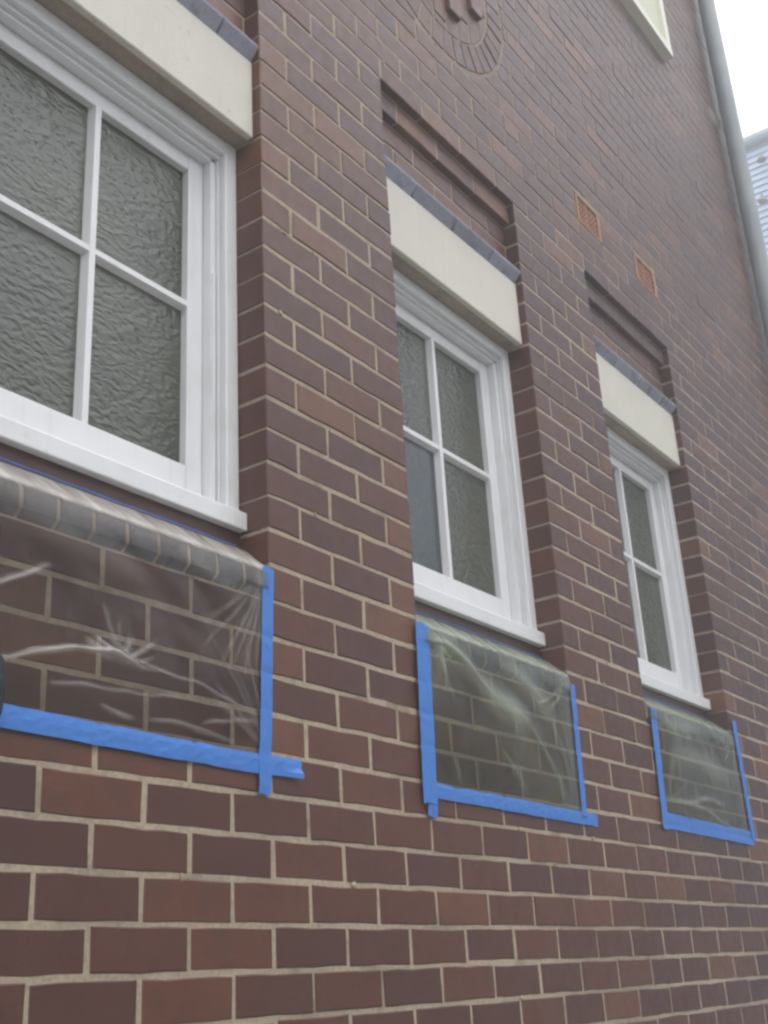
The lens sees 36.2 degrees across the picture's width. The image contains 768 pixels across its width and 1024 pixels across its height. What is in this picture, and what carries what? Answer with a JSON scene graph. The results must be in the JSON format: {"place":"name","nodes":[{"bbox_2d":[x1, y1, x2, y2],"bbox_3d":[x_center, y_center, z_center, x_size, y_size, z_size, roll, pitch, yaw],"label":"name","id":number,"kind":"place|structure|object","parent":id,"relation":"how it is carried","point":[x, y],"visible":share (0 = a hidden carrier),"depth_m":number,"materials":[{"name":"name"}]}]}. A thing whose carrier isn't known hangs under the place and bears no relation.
{"place":"outdoors","nodes":[
{"label":"outdoors","id":0,"kind":"place"},
{"bbox_2d":[0,0,767,1023],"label":"brick building","id":1,"kind":"structure","parent":0,"point":[366,330],"depth_m":3.13,"materials":[{"name":"brown"}]},
{"bbox_2d":[0,653,5,715],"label":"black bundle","id":2,"kind":"object","parent":1,"relation":"attached to","point":[2,679],"visible":1,"depth_m":1.92,"materials":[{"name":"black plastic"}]},
{"bbox_2d":[0,0,246,532],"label":"window","id":3,"kind":"structure","parent":1,"relation":"in","point":[119,347],"depth_m":2.72,"materials":[{"name":"white paint"}]},
{"bbox_2d":[0,457,303,795],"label":"plastic sheet","id":4,"kind":"object","parent":1,"relation":"attached to","point":[264,763],"visible":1,"depth_m":2.33,"materials":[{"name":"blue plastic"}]},
{"bbox_2d":[393,267,545,647],"bbox_3d":[0.198,-0.174,3.744,0.125,1.105,0.848,-18,-26,32],"label":"window","id":5,"kind":"structure","parent":1,"relation":"in","point":[471,559],"depth_m":3.86,"materials":[{"name":"white paint"}]},
{"bbox_2d":[415,611,597,826],"bbox_3d":[0.342,0.618,3.378,0.117,0.583,0.971,-18,-26,32],"label":"plastic sheet","id":6,"kind":"object","parent":1,"relation":"attached to","point":[433,790],"visible":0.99,"depth_m":3.15,"materials":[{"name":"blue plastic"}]},
{"bbox_2d":[620,0,672,61],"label":"window","id":7,"kind":"structure","parent":1,"relation":"in","point":[649,15],"depth_m":6.84,"materials":[{"name":"beige paint"}]},
{"bbox_2d":[606,426,710,710],"bbox_3d":[1.043,0.219,4.841,0.125,1.105,0.848,-18,-26,32],"label":"window","id":8,"kind":"structure","parent":1,"relation":"in","point":[663,629],"depth_m":5.01,"materials":[{"name":"white paint"}]},
{"bbox_2d":[643,695,755,844],"bbox_3d":[1.186,0.986,4.495,0.109,0.523,0.924,-18,-26,32],"label":"plastic sheet","id":9,"kind":"object","parent":1,"relation":"attached to","point":[692,825],"visible":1,"depth_m":4.39,"materials":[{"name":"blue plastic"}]},
{"bbox_2d":[714,0,767,137],"label":"sky","id":10,"kind":"structure","parent":0,"point":[743,24],"materials":[{"name":"white"}]},
{"bbox_2d":[743,127,767,255],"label":"weatherboard house","id":11,"kind":"structure","parent":0,"point":[756,146],"depth_m":18.25,"materials":[{"name":"paint"}]}
]}

